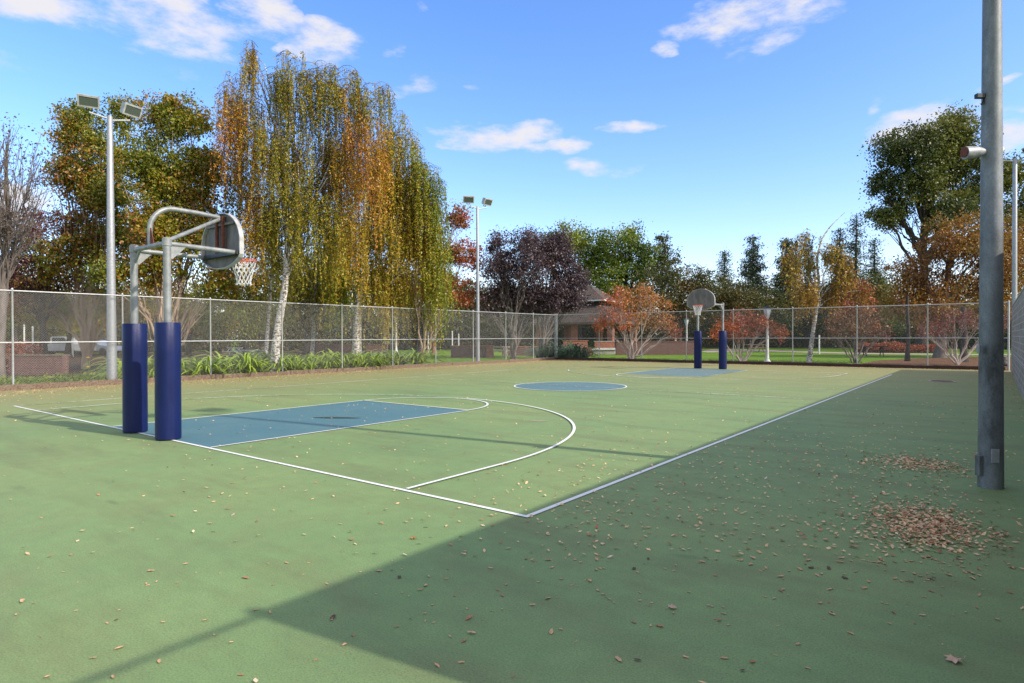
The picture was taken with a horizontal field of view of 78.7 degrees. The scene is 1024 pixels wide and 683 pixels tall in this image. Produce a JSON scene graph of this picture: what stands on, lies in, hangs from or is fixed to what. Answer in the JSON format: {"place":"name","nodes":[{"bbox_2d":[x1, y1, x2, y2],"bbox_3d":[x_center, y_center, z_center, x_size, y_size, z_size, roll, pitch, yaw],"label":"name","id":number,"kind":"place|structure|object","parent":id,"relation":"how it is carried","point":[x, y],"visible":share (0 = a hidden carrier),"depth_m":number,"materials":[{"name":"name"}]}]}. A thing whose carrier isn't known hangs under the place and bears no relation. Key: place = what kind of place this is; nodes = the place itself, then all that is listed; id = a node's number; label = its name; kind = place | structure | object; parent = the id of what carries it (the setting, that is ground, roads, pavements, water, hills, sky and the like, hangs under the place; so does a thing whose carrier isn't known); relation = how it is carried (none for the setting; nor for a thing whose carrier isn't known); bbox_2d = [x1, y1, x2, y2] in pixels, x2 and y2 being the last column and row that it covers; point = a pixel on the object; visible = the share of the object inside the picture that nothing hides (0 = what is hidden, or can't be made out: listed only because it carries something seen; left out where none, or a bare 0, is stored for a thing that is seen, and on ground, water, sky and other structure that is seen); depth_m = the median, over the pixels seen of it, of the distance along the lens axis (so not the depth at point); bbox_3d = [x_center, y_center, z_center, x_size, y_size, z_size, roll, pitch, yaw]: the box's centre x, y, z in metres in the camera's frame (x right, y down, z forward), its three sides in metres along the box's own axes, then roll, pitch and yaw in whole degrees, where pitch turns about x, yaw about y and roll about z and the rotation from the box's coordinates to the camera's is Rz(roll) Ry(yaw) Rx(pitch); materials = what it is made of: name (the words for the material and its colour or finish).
{"place":"outdoors","nodes":[
{"label":"outdoors","id":0,"kind":"place"},
{"bbox_2d":[5,351,351,378],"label":"soil","id":1,"kind":"structure","parent":0,"point":[74,363],"depth_m":49.64,"materials":[{"name":"soil"}]},
{"bbox_2d":[5,341,42,372],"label":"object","id":2,"kind":"object","parent":1,"relation":"on","point":[19,351],"visible":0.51,"depth_m":29.96,"materials":[{"name":"brown plant"}]},
{"bbox_2d":[0,255,58,353],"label":"background tree","id":3,"kind":"object","parent":1,"relation":"on","point":[15,335],"visible":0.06,"depth_m":57.92,"materials":[{"name":"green plant"}]},
{"bbox_2d":[0,112,72,377],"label":"bare tree","id":4,"kind":"object","parent":1,"relation":"on","point":[8,223],"visible":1,"depth_m":24.04,"materials":[{"name":"grey plant"}]},
{"bbox_2d":[8,354,69,374],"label":"brick wall","id":5,"kind":"structure","parent":1,"relation":"on","point":[33,366],"depth_m":28.11,"materials":[{"name":"brick"}]},
{"bbox_2d":[0,202,94,353],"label":"plum tree","id":6,"kind":"object","parent":1,"relation":"on","point":[26,262],"visible":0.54,"depth_m":32.90,"materials":[{"name":"plant"}]},
{"bbox_2d":[25,336,95,355],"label":"pickup truck","id":7,"kind":"object","parent":1,"relation":"on","point":[51,347],"visible":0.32,"depth_m":55.18,"materials":[{"name":"silver metal"}]},
{"bbox_2d":[0,371,121,384],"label":"ground cover","id":8,"kind":"object","parent":1,"relation":"on","point":[59,377],"visible":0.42,"depth_m":21.97,"materials":[{"name":"green plant"}]},
{"bbox_2d":[20,282,121,357],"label":"background tree","id":9,"kind":"object","parent":1,"relation":"on","point":[69,335],"visible":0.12,"depth_m":50.92,"materials":[{"name":"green plant"}]},
{"bbox_2d":[7,88,157,368],"bbox_3d":[-22.945,-6.049,33.749,8.876,15.075,6.672,0,1,-17],"label":"broadleaf tree","id":10,"kind":"object","parent":1,"relation":"on","point":[84,139],"visible":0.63,"depth_m":32.87,"materials":[{"name":"green plant"}]},
{"bbox_2d":[75,340,121,354],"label":"parked car","id":11,"kind":"object","parent":1,"relation":"on","point":[100,346],"visible":0.23,"depth_m":59.05,"materials":[{"name":"silver metal"}]},
{"bbox_2d":[77,93,142,379],"bbox_3d":[-14.222,-3.534,22.190,2.021,10.082,0.640,-1,1,-43],"label":"light pole","id":12,"kind":"object","parent":1,"relation":"on","point":[92,102],"visible":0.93,"depth_m":22.12,"materials":[{"name":"metal"}]},
{"bbox_2d":[99,279,186,333],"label":"background tree","id":13,"kind":"object","parent":1,"relation":"on","point":[126,289],"visible":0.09,"depth_m":60.39,"materials":[{"name":"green plant"}]},
{"bbox_2d":[74,88,252,344],"bbox_3d":[-15.909,-5.130,28.878,7.268,13.291,5.193,0,1,-22],"label":"broadleaf tree","id":14,"kind":"object","parent":1,"relation":"on","point":[164,181],"visible":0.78,"depth_m":28.66,"materials":[{"name":"green plant"}]},
{"bbox_2d":[124,269,240,355],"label":"background tree","id":15,"kind":"object","parent":1,"relation":"on","point":[199,322],"visible":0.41,"depth_m":53.59,"materials":[{"name":"brown plant"}]},
{"bbox_2d":[181,356,252,376],"bbox_3d":[-12.248,1.026,25.117,3.449,0.961,3.416,0,0,8],"label":"agapanthus clump","id":16,"kind":"object","parent":1,"relation":"on","point":[205,368],"visible":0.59,"depth_m":24.85,"materials":[{"name":"green plant"}]},
{"bbox_2d":[184,350,264,373],"bbox_3d":[-12.209,0.925,26.886,3.323,1.132,3.130,0,0,12],"label":"agapanthus clump","id":17,"kind":"object","parent":1,"relation":"on","point":[217,358],"visible":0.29,"depth_m":26.62,"materials":[{"name":"green plant"}]},
{"bbox_2d":[217,352,288,373],"bbox_3d":[-11.276,0.966,26.614,3.299,1.051,3.582,0,0,11],"label":"agapanthus clump","id":18,"kind":"object","parent":1,"relation":"on","point":[249,366],"visible":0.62,"depth_m":26.19,"materials":[{"name":"green plant"}]},
{"bbox_2d":[206,259,301,353],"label":"background tree","id":19,"kind":"object","parent":1,"relation":"on","point":[245,346],"visible":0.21,"depth_m":49.14,"materials":[{"name":"green plant"}]},
{"bbox_2d":[203,104,305,352],"bbox_3d":[-12.549,-5.164,30.415,4.658,13.314,3.118,0,0,-11],"label":"weeping birch","id":20,"kind":"object","parent":1,"relation":"on","point":[248,291],"visible":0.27,"depth_m":30.10,"materials":[{"name":"green plant"}]},
{"bbox_2d":[256,357,314,372],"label":"agapanthus clump","id":21,"kind":"object","parent":1,"relation":"on","point":[280,366],"visible":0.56,"depth_m":27.41,"materials":[{"name":"green plant"}]},
{"bbox_2d":[264,254,351,354],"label":"background tree","id":22,"kind":"object","parent":1,"relation":"on","point":[306,350],"visible":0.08,"depth_m":57.02,"materials":[{"name":"green plant"}]},
{"bbox_2d":[262,249,356,355],"bbox_3d":[-11.998,-2.454,37.233,4.768,7.775,5.899,0,1,38],"label":"weeping birch","id":23,"kind":"object","parent":1,"relation":"on","point":[312,295],"visible":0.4,"depth_m":36.71,"materials":[{"name":"green plant"}]},
{"bbox_2d":[309,352,356,368],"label":"agapanthus clump","id":24,"kind":"object","parent":1,"relation":"on","point":[331,363],"visible":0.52,"depth_m":29.80,"materials":[{"name":"green plant"}]},
{"bbox_2d":[309,344,387,352],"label":"brick wall","id":25,"kind":"structure","parent":1,"relation":"on","point":[337,346],"depth_m":63.81,"materials":[{"name":"brick"}]},
{"bbox_2d":[345,259,420,353],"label":"background tree","id":26,"kind":"object","parent":1,"relation":"on","point":[363,324],"visible":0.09,"depth_m":58.84,"materials":[{"name":"green plant"}]},
{"bbox_2d":[451,345,493,357],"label":"brick wall","id":27,"kind":"structure","parent":0,"point":[465,349],"depth_m":49.81,"materials":[{"name":"brick"}]},
{"bbox_2d":[5,339,1010,370],"bbox_3d":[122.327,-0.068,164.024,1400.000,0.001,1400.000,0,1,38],"label":"ground","id":28,"kind":"structure","parent":0,"point":[772,355],"depth_m":51.55,"materials":[{"name":"green plant"}]},
{"bbox_2d":[5,298,236,352],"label":"hedge","id":29,"kind":"object","parent":28,"relation":"on","point":[202,346],"visible":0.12,"depth_m":68.97,"materials":[{"name":"green plant"}]},
{"bbox_2d":[0,288,555,383],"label":"chain link fence","id":30,"kind":"object","parent":28,"relation":"on","point":[122,295],"visible":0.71,"depth_m":26.50,"materials":[{"name":"metal"}]},
{"bbox_2d":[208,39,401,371],"bbox_3d":[-9.219,-5.974,27.890,8.326,14.987,4.265,0,1,19],"label":"weeping birch","id":31,"kind":"object","parent":28,"relation":"on","point":[297,218],"visible":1,"depth_m":27.35,"materials":[{"name":"yellow plant"}]},
{"bbox_2d":[232,293,493,350],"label":"hedge","id":32,"kind":"object","parent":28,"relation":"on","point":[368,333],"visible":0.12,"depth_m":77.05,"materials":[{"name":"green plant"}]},
{"bbox_2d":[310,110,461,356],"bbox_3d":[-6.762,-5.396,33.335,7.966,13.693,4.178,0,0,11],"label":"weeping birch","id":33,"kind":"object","parent":28,"relation":"on","point":[416,218],"visible":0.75,"depth_m":32.87,"materials":[{"name":"green plant"}]},
{"bbox_2d":[393,272,471,352],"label":"background tree","id":34,"kind":"object","parent":28,"relation":"on","point":[420,331],"visible":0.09,"depth_m":65.20,"materials":[{"name":"green plant"}]},
{"bbox_2d":[398,198,488,358],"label":"broadleaf tree","id":35,"kind":"object","parent":28,"relation":"on","point":[458,220],"visible":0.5,"depth_m":45.62,"materials":[{"name":"red plant"}]},
{"bbox_2d":[449,272,523,344],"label":"background tree","id":36,"kind":"object","parent":28,"relation":"on","point":[467,309],"visible":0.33,"depth_m":73.56,"materials":[{"name":"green plant"}]},
{"bbox_2d":[466,224,563,358],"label":"plum tree","id":37,"kind":"object","parent":28,"relation":"on","point":[508,289],"visible":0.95,"depth_m":45.54,"materials":[{"name":"purple plant"}]},
{"bbox_2d":[504,282,570,345],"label":"background tree","id":38,"kind":"object","parent":28,"relation":"on","point":[531,319],"visible":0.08,"depth_m":79.78,"materials":[{"name":"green plant"}]},
{"bbox_2d":[520,224,596,347],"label":"plum tree","id":39,"kind":"object","parent":28,"relation":"on","point":[569,299],"visible":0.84,"depth_m":46.66,"materials":[{"name":"purple plant"}]},
{"bbox_2d":[547,339,606,357],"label":"agapanthus clump","id":40,"kind":"object","parent":28,"relation":"on","point":[575,348],"visible":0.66,"depth_m":43.62,"materials":[{"name":"green plant"}]},
{"bbox_2d":[536,215,629,339],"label":"green tree","id":41,"kind":"object","parent":28,"relation":"on","point":[587,253],"visible":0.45,"depth_m":84.16,"materials":[{"name":"green plant"}]},
{"bbox_2d":[528,286,642,345],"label":"pavilion","id":42,"kind":"structure","parent":28,"relation":"on","point":[593,307],"depth_m":63.19,"materials":[{"name":"brick"}]},
{"bbox_2d":[488,303,690,348],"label":"hedge","id":43,"kind":"object","parent":28,"relation":"on","point":[593,332],"visible":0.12,"depth_m":85.57,"materials":[{"name":"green plant"}]},
{"bbox_2d":[586,218,674,340],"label":"green tree","id":44,"kind":"object","parent":28,"relation":"on","point":[631,238],"visible":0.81,"depth_m":80.85,"materials":[{"name":"green plant"}]},
{"bbox_2d":[588,279,683,358],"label":"crape myrtle","id":45,"kind":"object","parent":28,"relation":"on","point":[643,293],"visible":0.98,"depth_m":40.60,"materials":[{"name":"orange plant"}]},
{"bbox_2d":[645,231,684,340],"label":"slender tree","id":46,"kind":"object","parent":28,"relation":"on","point":[658,238],"visible":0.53,"depth_m":82.97,"materials":[{"name":"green plant"}]},
{"bbox_2d":[628,255,737,340],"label":"dark tree","id":47,"kind":"object","parent":28,"relation":"on","point":[676,287],"visible":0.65,"depth_m":76.78,"materials":[{"name":"green plant"}]},
{"bbox_2d":[713,247,737,298],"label":"spruce tree","id":48,"kind":"object","parent":28,"relation":"on","point":[725,260],"visible":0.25,"depth_m":99.71,"materials":[{"name":"green plant"}]},
{"bbox_2d":[611,357,861,363],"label":"grass","id":49,"kind":"structure","parent":28,"relation":"on","point":[846,362],"depth_m":39.71,"materials":[{"name":"green plant"}]},
{"bbox_2d":[708,307,789,360],"bbox_3d":[13.970,-0.421,36.785,4.603,3.628,3.075,0,1,23],"label":"crape myrtle","id":50,"kind":"object","parent":28,"relation":"on","point":[730,327],"visible":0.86,"depth_m":36.78,"materials":[{"name":"red plant"}]},
{"bbox_2d":[730,234,777,305],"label":"pine tree","id":51,"kind":"object","parent":28,"relation":"on","point":[755,268],"visible":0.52,"depth_m":94.24,"materials":[{"name":"green plant"}]},
{"bbox_2d":[707,278,812,348],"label":"dark tree","id":52,"kind":"object","parent":28,"relation":"on","point":[746,299],"visible":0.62,"depth_m":78.26,"materials":[{"name":"green plant"}]},
{"bbox_2d":[763,306,771,361],"bbox_3d":[14.956,-0.387,36.599,0.437,3.430,0.437,0,0,-14],"label":"lamp post","id":53,"kind":"object","parent":28,"relation":"on","point":[768,312],"visible":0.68,"depth_m":36.53,"materials":[{"name":"metal"}]},
{"bbox_2d":[682,305,882,347],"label":"hedge","id":54,"kind":"object","parent":28,"relation":"on","point":[758,339],"visible":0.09,"depth_m":85.10,"materials":[{"name":"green plant"}]},
{"bbox_2d":[556,301,1009,370],"bbox_3d":[13.019,-0.260,36.477,25.122,3.330,0.100,0,1,38],"label":"chain link fence","id":55,"kind":"object","parent":28,"relation":"on","point":[927,304],"visible":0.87,"depth_m":34.07,"materials":[{"name":"metal"}]},
{"bbox_2d":[761,237,804,305],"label":"pine tree","id":56,"kind":"object","parent":28,"relation":"on","point":[776,276],"visible":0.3,"depth_m":91.61,"materials":[{"name":"green plant"}]},
{"bbox_2d":[792,233,823,347],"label":"redwood tree","id":57,"kind":"object","parent":28,"relation":"on","point":[810,320],"visible":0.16,"depth_m":83.75,"materials":[{"name":"green plant"}]},
{"bbox_2d":[790,281,851,347],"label":"background tree","id":58,"kind":"object","parent":28,"relation":"on","point":[817,317],"visible":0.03,"depth_m":83.78,"materials":[{"name":"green plant"}]},
{"bbox_2d":[777,212,873,361],"bbox_3d":[18.212,-3.069,36.406,5.559,8.868,2.783,0,0,-4],"label":"weeping birch","id":59,"kind":"object","parent":28,"relation":"on","point":[814,297],"visible":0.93,"depth_m":36.10,"materials":[{"name":"orange plant"}]},
{"bbox_2d":[818,228,854,347],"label":"redwood tree","id":60,"kind":"object","parent":28,"relation":"on","point":[839,244],"visible":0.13,"depth_m":79.79,"materials":[{"name":"green plant"}]},
{"bbox_2d":[834,213,870,347],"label":"redwood tree","id":61,"kind":"object","parent":28,"relation":"on","point":[857,251],"visible":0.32,"depth_m":77.59,"materials":[{"name":"green plant"}]},
{"bbox_2d":[834,278,881,352],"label":"red tree","id":62,"kind":"object","parent":28,"relation":"on","point":[850,293],"visible":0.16,"depth_m":59.34,"materials":[{"name":"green plant"}]},
{"bbox_2d":[819,297,905,362],"bbox_3d":[19.384,-0.573,35.490,4.482,3.901,2.762,0,0,-15],"label":"crape myrtle","id":63,"kind":"object","parent":28,"relation":"on","point":[849,323],"visible":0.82,"depth_m":35.27,"materials":[{"name":"red plant"}]},
{"bbox_2d":[860,235,890,345],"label":"redwood tree","id":64,"kind":"object","parent":28,"relation":"on","point":[873,258],"visible":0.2,"depth_m":79.72,"materials":[{"name":"green plant"}]},
{"bbox_2d":[845,270,914,342],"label":"background tree","id":65,"kind":"object","parent":28,"relation":"on","point":[879,282],"visible":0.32,"depth_m":71.81,"materials":[{"name":"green plant"}]},
{"bbox_2d":[858,341,947,352],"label":"shrub row","id":66,"kind":"object","parent":28,"relation":"on","point":[902,349],"visible":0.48,"depth_m":58.81,"materials":[{"name":"red plant"}]},
{"bbox_2d":[862,357,1010,369],"bbox_3d":[30.179,1.253,38.612,23.446,0.001,11.318,-1,1,-38],"label":"mulch bed","id":67,"kind":"object","parent":28,"relation":"on","point":[932,361],"visible":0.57,"depth_m":38.04,"materials":[{"name":"brown soil"}]},
{"bbox_2d":[904,296,910,360],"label":"bare tree","id":68,"kind":"object","parent":67,"relation":"on","point":[907,355],"visible":0.73,"depth_m":39.91,"materials":[{"name":"brown plant"}]},
{"bbox_2d":[871,205,1023,357],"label":"maple tree","id":69,"kind":"object","parent":67,"relation":"on","point":[913,282],"visible":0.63,"depth_m":45.53,"materials":[{"name":"orange plant"}]},
{"bbox_2d":[912,307,1010,364],"bbox_3d":[24.931,-0.277,34.500,5.343,3.285,2.540,0,0,12],"label":"crape myrtle","id":70,"kind":"object","parent":67,"relation":"on","point":[954,359],"visible":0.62,"depth_m":34.58,"materials":[{"name":"red plant"}]},
{"bbox_2d":[959,307,968,361],"bbox_3d":[27.827,-0.403,38.499,0.580,3.427,0.579,0,1,38],"label":"bare tree","id":71,"kind":"object","parent":67,"relation":"on","point":[964,354],"visible":0.57,"depth_m":38.35,"materials":[{"name":"brown plant"}]},
{"bbox_2d":[856,99,1023,347],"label":"oak tree","id":72,"kind":"object","parent":28,"relation":"on","point":[938,164],"visible":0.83,"depth_m":59.19,"materials":[{"name":"green plant"}]},
{"bbox_2d":[880,301,1010,348],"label":"hedge","id":73,"kind":"object","parent":28,"relation":"on","point":[902,339],"visible":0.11,"depth_m":74.38,"materials":[{"name":"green plant"}]},
{"bbox_2d":[0,360,1023,682],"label":"court surface","id":74,"kind":"object","parent":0,"point":[186,604],"visible":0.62,"depth_m":5.17,"materials":[{"name":"paint"}]},
{"bbox_2d":[0,381,74,390],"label":"timber sleeper","id":75,"kind":"object","parent":74,"relation":"on","point":[11,387],"visible":0.9,"depth_m":20.04,"materials":[{"name":"wood"}]},
{"bbox_2d":[74,377,154,386],"bbox_3d":[-13.890,1.420,21.962,0.212,0.198,2.615,-1,0,37],"label":"timber sleeper","id":76,"kind":"object","parent":74,"relation":"on","point":[101,382],"visible":0.6,"depth_m":21.47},
{"bbox_2d":[122,207,256,439],"bbox_3d":[-5.544,-0.356,11.149,1.645,3.960,2.081,0,1,38],"label":"basketball hoop","id":77,"kind":"object","parent":74,"relation":"on","point":[221,246],"visible":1,"depth_m":10.69,"materials":[{"name":"metal"}]},
{"bbox_2d":[181,374,227,380],"bbox_3d":[-12.271,1.395,24.063,0.212,0.198,2.615,0,0,38],"label":"timber sleeper","id":78,"kind":"object","parent":74,"relation":"on","point":[204,377],"visible":0.59,"depth_m":24.30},
{"bbox_2d":[228,371,285,377],"bbox_3d":[-10.667,1.386,26.136,0.212,0.198,2.615,1,1,38],"label":"timber sleeper","id":79,"kind":"object","parent":74,"relation":"on","point":[241,375],"visible":0.8,"depth_m":26.04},
{"bbox_2d":[286,368,336,374],"bbox_3d":[-9.064,1.353,28.203,0.212,0.198,2.615,-1,0,38],"label":"timber sleeper","id":80,"kind":"object","parent":74,"relation":"on","point":[291,372],"visible":0.88,"depth_m":28.10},
{"bbox_2d":[337,366,380,371],"bbox_3d":[-7.439,1.343,30.284,0.212,0.198,2.615,-1,0,38],"label":"timber sleeper","id":81,"kind":"object","parent":74,"relation":"on","point":[358,369],"visible":0.81,"depth_m":30.19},
{"bbox_2d":[380,364,418,369],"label":"timber sleeper","id":82,"kind":"object","parent":74,"relation":"on","point":[401,366],"visible":0.85,"depth_m":32.26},
{"bbox_2d":[115,368,744,447],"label":"painted court areas","id":83,"kind":"object","parent":74,"relation":"on","point":[218,431],"visible":0.97,"depth_m":12.66,"materials":[{"name":"blue paint"}]},
{"bbox_2d":[16,365,859,409],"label":"worn painted lines","id":84,"kind":"object","parent":74,"relation":"on","point":[472,380],"visible":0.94,"depth_m":20.67,"materials":[{"name":"paint"}]},
{"bbox_2d":[16,374,891,516],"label":"painted lines","id":85,"kind":"object","parent":74,"relation":"on","point":[582,494],"visible":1,"depth_m":8.47,"materials":[{"name":"white paint"}]},
{"bbox_2d":[0,359,1023,682],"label":"leaf litter","id":86,"kind":"object","parent":74,"relation":"on","point":[944,517],"visible":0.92,"depth_m":5.71,"materials":[{"name":"plant"}]},
{"bbox_2d":[687,289,726,368],"bbox_3d":[9.352,-0.564,30.449,1.645,3.960,2.081,0,1,38],"label":"basketball hoop","id":87,"kind":"object","parent":74,"relation":"on","point":[700,299],"visible":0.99,"depth_m":30.56,"materials":[{"name":"metal"}]},
{"bbox_2d":[710,360,758,364],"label":"timber sleeper","id":88,"kind":"object","parent":74,"relation":"on","point":[737,362],"visible":0.73,"depth_m":36.06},
{"bbox_2d":[758,361,811,365],"bbox_3d":[15.108,1.230,34.645,2.744,0.198,0.211,0,1,38],"label":"timber sleeper","id":89,"kind":"object","parent":74,"relation":"on","point":[787,363],"visible":0.88,"depth_m":34.47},
{"bbox_2d":[811,363,868,366],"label":"timber sleeper","id":90,"kind":"object","parent":74,"relation":"on","point":[839,364],"visible":0.84,"depth_m":32.87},
{"bbox_2d":[869,364,933,368],"bbox_3d":[19.463,1.255,31.268,2.744,0.198,0.211,0,2,38],"label":"timber sleeper","id":91,"kind":"object","parent":74,"relation":"on","point":[901,366],"visible":0.81,"depth_m":31.20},
{"bbox_2d":[933,365,1004,370],"bbox_3d":[21.622,1.250,29.595,2.744,0.198,0.211,0,0,38],"label":"timber sleeper","id":92,"kind":"object","parent":74,"relation":"on","point":[955,367],"visible":0.6,"depth_m":29.79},
{"bbox_2d":[960,0,1003,489],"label":"light pole","id":93,"kind":"object","parent":74,"relation":"on","point":[989,464],"visible":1,"depth_m":6.67,"materials":[{"name":"grey metal"}]},
{"bbox_2d":[1003,147,1023,351],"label":"light pole","id":94,"kind":"object","parent":74,"relation":"on","point":[1014,238],"visible":0.6,"depth_m":27.87,"materials":[{"name":"metal"}]},
{"bbox_2d":[1011,287,1023,398],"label":"fence","id":95,"kind":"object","parent":74,"relation":"on","point":[1017,357],"depth_m":20.01,"materials":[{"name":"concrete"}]},
{"bbox_2d":[0,0,1023,335],"label":"sky","id":96,"kind":"structure","parent":0,"point":[716,124],"materials":[{"name":"blue"}]},
{"bbox_2d":[501,346,552,355],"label":"brick wall","id":97,"kind":"structure","parent":0,"point":[518,351],"depth_m":53.81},
{"bbox_2d":[615,341,702,354],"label":"brick wall","id":98,"kind":"structure","parent":0,"point":[668,349],"depth_m":54.81,"materials":[{"name":"brick"}]},
{"bbox_2d":[702,349,1010,354],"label":"path","id":99,"kind":"structure","parent":0,"point":[713,350],"depth_m":60.59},
{"label":"verge","id":100,"kind":"structure","parent":0,"visible":0},
{"bbox_2d":[338,352,392,367],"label":"agapanthus clump","id":101,"kind":"object","parent":100,"relation":"on","point":[358,361],"visible":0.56,"depth_m":31.15,"materials":[{"name":"green plant"}]},
{"bbox_2d":[346,350,408,367],"bbox_3d":[-7.170,0.947,31.821,3.537,0.976,3.331,0,1,-34],"label":"agapanthus clump","id":102,"kind":"object","parent":100,"relation":"on","point":[376,360],"visible":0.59,"depth_m":31.64,"materials":[{"name":"green plant"}]},
{"bbox_2d":[376,349,428,364],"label":"agapanthus clump","id":103,"kind":"object","parent":100,"relation":"on","point":[403,356],"visible":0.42,"depth_m":34.17,"materials":[{"name":"green plant"}]},
{"bbox_2d":[394,347,448,364],"bbox_3d":[-5.252,0.849,34.779,3.696,1.110,3.404,0,1,21],"label":"agapanthus clump","id":104,"kind":"object","parent":100,"relation":"on","point":[413,359],"visible":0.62,"depth_m":34.56,"materials":[{"name":"green plant"}]},
{"bbox_2d":[463,196,492,360],"bbox_3d":[-2.060,-3.702,37.822,2.030,10.082,0.641,0,1,-32],"label":"light pole","id":105,"kind":"object","parent":100,"relation":"on","point":[470,199],"visible":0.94,"depth_m":37.79,"materials":[{"name":"metal"}]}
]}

